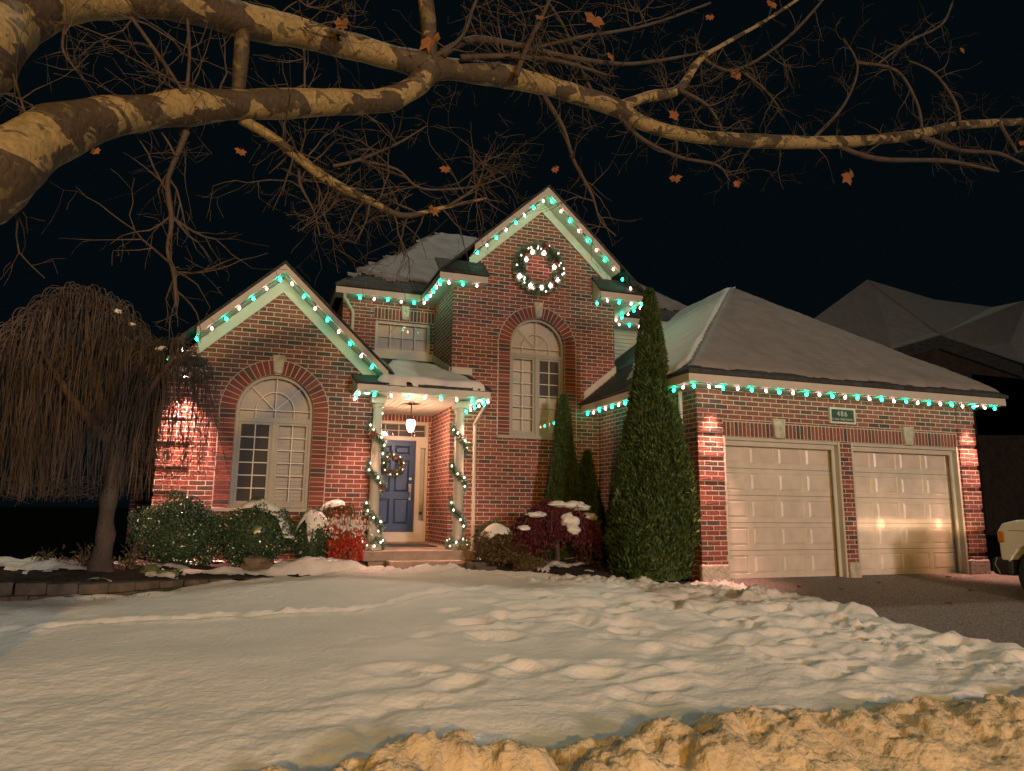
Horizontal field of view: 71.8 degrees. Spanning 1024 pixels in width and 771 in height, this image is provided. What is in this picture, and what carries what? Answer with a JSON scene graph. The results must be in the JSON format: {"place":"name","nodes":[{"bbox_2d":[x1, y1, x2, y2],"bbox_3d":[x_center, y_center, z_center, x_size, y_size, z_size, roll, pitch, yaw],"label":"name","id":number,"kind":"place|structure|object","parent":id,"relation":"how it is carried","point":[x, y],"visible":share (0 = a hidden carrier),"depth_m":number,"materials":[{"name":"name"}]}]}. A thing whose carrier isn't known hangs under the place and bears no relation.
{"place":"outdoors","nodes":[
{"label":"outdoors","id":0,"kind":"place"},
{"bbox_2d":[0,507,1001,593],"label":"ground","id":1,"kind":"structure","parent":0,"point":[26,532],"depth_m":23.95,"materials":[{"name":"black soil"}]},
{"bbox_2d":[27,584,192,601],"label":"grass","id":2,"kind":"structure","parent":1,"relation":"on","point":[166,590],"depth_m":8.06,"materials":[{"name":"green plant"}]},
{"bbox_2d":[0,577,266,600],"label":"garden edging","id":3,"kind":"object","parent":1,"relation":"on","point":[27,590],"visible":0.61,"depth_m":7.64,"materials":[{"name":"stone"}]},
{"bbox_2d":[0,558,367,583],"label":"planting bed soil","id":4,"kind":"structure","parent":1,"relation":"on","point":[75,575],"depth_m":8.49,"materials":[{"name":"brown soil"}]},
{"bbox_2d":[31,544,66,561],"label":"withered plant","id":5,"kind":"object","parent":4,"relation":"on","point":[48,556],"visible":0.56,"depth_m":8.75,"materials":[{"name":"brown plant"}]},
{"bbox_2d":[64,542,94,569],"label":"withered plant","id":6,"kind":"object","parent":4,"relation":"on","point":[84,562],"visible":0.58,"depth_m":8.88,"materials":[{"name":"brown plant"}]},
{"bbox_2d":[0,281,228,571],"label":"weeping tree","id":7,"kind":"object","parent":4,"relation":"on","point":[143,372],"visible":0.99,"depth_m":8.80,"materials":[{"name":"brown plant"}]},
{"bbox_2d":[113,535,157,569],"bbox_3d":[-4.872,2.181,9.085,0.596,0.524,0.584,4,-10,-19],"label":"withered plant","id":8,"kind":"object","parent":4,"relation":"on","point":[134,557],"visible":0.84,"depth_m":9.07,"materials":[{"name":"brown plant"}]},
{"bbox_2d":[139,564,159,574],"bbox_3d":[-4.583,2.343,8.942,0.244,0.182,0.246,4,-10,-19],"label":"mossy stone","id":9,"kind":"object","parent":4,"relation":"on","point":[148,568],"visible":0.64,"depth_m":8.86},
{"bbox_2d":[155,569,169,573],"bbox_3d":[-4.395,2.377,8.899,0.317,0.125,0.204,4,-10,-19],"label":"mossy stone","id":10,"kind":"object","parent":4,"relation":"on","point":[158,571],"visible":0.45,"depth_m":8.86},
{"bbox_2d":[170,568,178,575],"bbox_3d":[-4.262,2.375,8.927,0.119,0.131,0.159,4,-10,-19],"label":"mossy stone","id":11,"kind":"object","parent":4,"relation":"on","point":[175,571],"visible":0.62,"depth_m":8.92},
{"bbox_2d":[125,490,224,566],"bbox_3d":[-4.688,2.087,9.971,1.348,1.232,0.987,4,-10,-19],"label":"boxwood shrub","id":12,"kind":"object","parent":4,"relation":"on","point":[177,531],"visible":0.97,"depth_m":9.76,"materials":[{"name":"green plant"}]},
{"bbox_2d":[0,556,366,581],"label":"snow","id":13,"kind":"structure","parent":4,"relation":"on","point":[311,565],"depth_m":9.49,"materials":[{"name":"white snow"}]},
{"bbox_2d":[209,496,296,567],"bbox_3d":[-3.733,2.161,10.218,1.219,1.147,1.008,4,-10,-19],"label":"boxwood shrub","id":14,"kind":"object","parent":4,"relation":"on","point":[260,526],"visible":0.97,"depth_m":9.99,"materials":[{"name":"green plant"}]},
{"bbox_2d":[240,554,272,570],"bbox_3d":[-3.526,2.495,9.769,0.426,0.322,0.375,4,-10,-19],"label":"boulder","id":15,"kind":"object","parent":4,"relation":"on","point":[251,562],"visible":0.66,"depth_m":9.65,"materials":[{"name":"beige stone"}]},
{"bbox_2d":[286,507,334,558],"bbox_3d":[-2.953,2.296,10.505,0.725,0.971,0.654,-4,-11,23],"label":"boxwood shrub","id":16,"kind":"object","parent":4,"relation":"on","point":[315,545],"visible":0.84,"depth_m":10.33,"materials":[{"name":"green plant"}]},
{"bbox_2d":[319,499,360,551],"bbox_3d":[-2.722,2.193,11.010,0.757,0.834,0.532,4,-10,-19],"label":"dry shrub","id":17,"kind":"object","parent":4,"relation":"on","point":[331,504],"visible":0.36,"depth_m":11.00,"materials":[{"name":"brown plant"}]},
{"bbox_2d":[312,503,377,562],"bbox_3d":[-2.464,2.275,10.480,0.998,1.052,0.756,4,-10,-19],"label":"red bush","id":18,"kind":"object","parent":4,"relation":"on","point":[349,537],"visible":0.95,"depth_m":10.43,"materials":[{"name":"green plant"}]},
{"bbox_2d":[464,562,485,569],"bbox_3d":[-0.579,2.842,11.025,0.320,0.170,0.200,4,-10,-19],"label":"edging stone","id":19,"kind":"object","parent":1,"relation":"on","point":[469,565],"visible":0.49,"depth_m":10.94,"materials":[{"name":"brown stone"}]},
{"bbox_2d":[474,565,496,570],"bbox_3d":[-0.413,2.843,10.868,0.320,0.140,0.200,4,-10,-19],"label":"edging stone","id":20,"kind":"object","parent":1,"relation":"on","point":[490,568],"visible":0.46,"depth_m":10.79,"materials":[{"name":"stone"}]},
{"bbox_2d":[0,563,1023,770],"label":"snow lawn","id":21,"kind":"structure","parent":1,"relation":"on","point":[328,671],"depth_m":5.66,"materials":[{"name":"white snow"}]},
{"bbox_2d":[471,556,627,577],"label":"bed soil","id":22,"kind":"structure","parent":1,"relation":"on","point":[599,568],"depth_m":11.04,"materials":[{"name":"brown soil"}]},
{"bbox_2d":[472,518,507,554],"bbox_3d":[-0.322,2.586,12.016,0.727,0.711,0.600,4,-10,-19],"label":"shrub","id":23,"kind":"object","parent":22,"relation":"on","point":[484,525],"visible":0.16,"depth_m":11.98,"materials":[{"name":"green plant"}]},
{"bbox_2d":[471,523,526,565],"bbox_3d":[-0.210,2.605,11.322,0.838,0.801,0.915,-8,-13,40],"label":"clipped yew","id":24,"kind":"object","parent":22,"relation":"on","point":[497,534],"visible":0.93,"depth_m":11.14,"materials":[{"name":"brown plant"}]},
{"bbox_2d":[512,554,545,572],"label":"shrub","id":25,"kind":"object","parent":22,"relation":"on","point":[528,562],"visible":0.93,"depth_m":10.83,"materials":[{"name":"brown plant"}]},
{"bbox_2d":[471,557,593,571],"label":"snow","id":26,"kind":"structure","parent":22,"relation":"on","point":[554,563],"depth_m":11.21,"materials":[{"name":"white snow"}]},
{"bbox_2d":[506,498,604,565],"bbox_3d":[0.702,2.410,11.495,1.737,1.155,1.258,4,-10,-19],"label":"weeping maple","id":27,"kind":"object","parent":22,"relation":"on","point":[574,517],"visible":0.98,"depth_m":11.20,"materials":[{"name":"brown plant"}]},
{"bbox_2d":[539,392,589,559],"bbox_3d":[0.956,1.685,12.908,1.005,3.188,0.986,-2,-10,13],"label":"columnar cedar","id":28,"kind":"object","parent":22,"relation":"on","point":[564,480],"visible":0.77,"depth_m":12.81,"materials":[{"name":"green plant"}]},
{"bbox_2d":[561,514,606,563],"bbox_3d":[1.239,2.503,11.822,0.902,1.001,0.761,4,-10,-19],"label":"shrub","id":29,"kind":"object","parent":22,"relation":"on","point":[581,553],"visible":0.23,"depth_m":11.74,"materials":[{"name":"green plant"}]},
{"bbox_2d":[578,448,610,559],"bbox_3d":[1.427,2.244,13.117,1.086,2.170,0.974,4,-10,-19],"label":"columnar cedar","id":30,"kind":"object","parent":22,"relation":"on","point":[590,492],"visible":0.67,"depth_m":13.00,"materials":[{"name":"green plant"}]},
{"bbox_2d":[124,184,1008,581],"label":"brick house","id":31,"kind":"structure","parent":1,"relation":"on","point":[794,484],"depth_m":12.15,"materials":[{"name":"brick"}]},
{"bbox_2d":[229,376,312,507],"bbox_3d":[-3.868,0.880,11.474,1.480,2.368,0.272,4,-10,-19],"label":"window","id":32,"kind":"structure","parent":31,"relation":"in","point":[273,434],"depth_m":11.41,"materials":[{"name":"beige glass"}]},
{"bbox_2d":[182,274,381,373],"bbox_3d":[-3.665,-1.024,11.268,3.247,1.587,0.046,4,-10,-19],"label":"light string","id":33,"kind":"object","parent":31,"relation":"attached to","point":[253,298],"visible":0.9,"depth_m":11.40,"materials":[{"name":"teal"}]},
{"bbox_2d":[358,412,387,550],"bbox_3d":[-2.243,1.559,11.593,0.540,2.369,0.495,4,-10,-19],"label":"garland","id":34,"kind":"object","parent":31,"relation":"attached to","point":[373,433],"visible":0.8,"depth_m":11.51,"materials":[{"name":"green plant"}]},
{"bbox_2d":[379,440,415,531],"bbox_3d":[-2.391,1.994,14.103,0.904,1.816,0.129,4,-10,-19],"label":"front door","id":35,"kind":"structure","parent":31,"relation":"in","point":[396,506],"depth_m":14.15,"materials":[{"name":"blue wood"}]},
{"bbox_2d":[381,452,405,477],"bbox_3d":[-2.356,1.570,14.113,0.557,0.558,0.242,4,-10,-19],"label":"door wreath","id":36,"kind":"object","parent":35,"relation":"attached to","point":[388,472],"depth_m":14.10,"materials":[{"name":"green plant"}]},
{"bbox_2d":[374,320,429,353],"bbox_3d":[-2.286,-0.982,14.731,1.146,0.637,0.118,4,-10,-19],"label":"window","id":37,"kind":"structure","parent":31,"relation":"in","point":[389,336],"depth_m":14.75,"materials":[{"name":"beige glass"}]},
{"bbox_2d":[406,404,415,431],"bbox_3d":[-1.826,0.585,12.792,0.174,0.510,0.174,4,-10,-19],"label":"porch lantern","id":38,"kind":"object","parent":31,"relation":"hanging from","point":[410,423],"visible":1,"depth_m":12.72,"materials":[{"name":"white glass"}]},
{"bbox_2d":[354,390,488,412],"bbox_3d":[-1.639,0.296,12.173,2.189,0.098,1.407,4,-10,-19],"label":"light string","id":39,"kind":"object","parent":31,"relation":"attached to","point":[374,394],"visible":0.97,"depth_m":11.61,"materials":[{"name":"teal"}]},
{"bbox_2d":[359,279,483,303],"bbox_3d":[-1.686,-1.800,13.873,2.666,0.096,0.982,-5,-11,30],"label":"light string","id":40,"kind":"object","parent":31,"relation":"attached to","point":[426,298],"visible":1,"depth_m":13.94,"materials":[{"name":"teal plastic"}]},
{"bbox_2d":[443,418,471,549],"bbox_3d":[-0.909,1.644,12.052,0.531,2.392,0.522,4,-10,-19],"label":"garland","id":41,"kind":"object","parent":31,"relation":"attached to","point":[453,470],"visible":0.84,"depth_m":11.96,"materials":[{"name":"green plant"}]},
{"bbox_2d":[509,320,562,436],"bbox_3d":[0.437,-0.167,14.006,1.450,2.583,0.272,4,-10,-19],"label":"window","id":42,"kind":"structure","parent":31,"relation":"in","point":[536,348],"depth_m":13.96,"materials":[{"name":"beige glass"}]},
{"bbox_2d":[511,240,565,296],"bbox_3d":[0.534,-2.326,14.075,1.192,1.207,0.392,4,-10,-19],"label":"gable wreath","id":43,"kind":"object","parent":31,"relation":"attached to","point":[545,250],"visible":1,"depth_m":14.01,"materials":[{"name":"green plant"}]},
{"bbox_2d":[476,195,633,289],"bbox_3d":[0.918,-2.922,14.044,3.368,1.775,0.046,4,-10,-19],"label":"light string","id":44,"kind":"object","parent":31,"relation":"attached to","point":[496,237],"visible":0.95,"depth_m":14.14,"materials":[{"name":"teal"}]},
{"bbox_2d":[596,297,641,327],"bbox_3d":[2.430,-1.510,15.100,0.907,0.167,2.395,-2,-10,16],"label":"light string","id":45,"kind":"object","parent":31,"relation":"attached to","point":[624,313],"visible":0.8,"depth_m":14.75,"materials":[{"name":"teal plastic"}]},
{"bbox_2d":[725,445,837,578],"bbox_3d":[4.268,2.001,11.370,2.216,2.148,0.054,4,-10,-19],"label":"garage door","id":46,"kind":"structure","parent":31,"relation":"in","point":[781,523],"depth_m":11.35,"materials":[{"name":"grey metal"}]},
{"bbox_2d":[586,382,995,414],"bbox_3d":[4.844,0.215,11.706,7.422,0.097,3.149,-1,-10,10],"label":"light string","id":47,"kind":"object","parent":31,"relation":"attached to","point":[845,397],"visible":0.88,"depth_m":11.52,"materials":[{"name":"teal"}]},
{"bbox_2d":[828,407,855,424],"bbox_3d":[5.511,0.507,11.818,0.540,0.270,0.038,4,-10,-19],"label":"address plaque","id":48,"kind":"object","parent":31,"relation":"attached to","point":[837,415],"visible":1,"depth_m":11.81,"materials":[{"name":"green metal"}]},
{"bbox_2d":[853,451,957,574],"bbox_3d":[6.703,2.171,12.205,2.336,2.148,0.054,4,-10,-19],"label":"garage door","id":49,"kind":"structure","parent":31,"relation":"in","point":[904,506],"depth_m":12.20,"materials":[{"name":"grey metal"}]},
{"bbox_2d":[257,693,1023,770],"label":"snow bank","id":50,"kind":"structure","parent":1,"relation":"on","point":[984,733],"depth_m":3.83,"materials":[{"name":"beige snow"}]},
{"bbox_2d":[0,0,1023,347],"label":"plane tree","id":51,"kind":"object","parent":50,"relation":"on","point":[40,144],"visible":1,"depth_m":3.94,"materials":[{"name":"brown plant"}]},
{"bbox_2d":[602,286,701,580],"bbox_3d":[2.200,0.724,11.147,1.595,4.731,1.676,4,-10,-19],"label":"columnar cedar","id":52,"kind":"object","parent":1,"relation":"on","point":[653,524],"visible":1,"depth_m":10.62,"materials":[{"name":"green plant"}]},
{"bbox_2d":[814,280,1023,534],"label":"neighbour house","id":53,"kind":"structure","parent":1,"relation":"on","point":[925,329],"depth_m":32.45,"materials":[{"name":"brick"}]},
{"bbox_2d":[0,0,1023,507],"label":"sky","id":54,"kind":"structure","parent":0,"point":[804,246],"materials":[{"name":"black"}]},
{"bbox_2d":[401,567,699,583],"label":"walkway","id":55,"kind":"structure","parent":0,"point":[576,576],"depth_m":10.42,"materials":[{"name":"grey concrete"}]},
{"bbox_2d":[692,571,1023,647],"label":"driveway","id":56,"kind":"structure","parent":0,"point":[990,607],"depth_m":9.76,"materials":[{"name":"grey asphalt"}]},
{"bbox_2d":[992,520,1023,589],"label":"parked truck","id":57,"kind":"object","parent":56,"relation":"on","point":[1010,534],"visible":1,"depth_m":9.94,"materials":[{"name":"white paint"}]}
]}

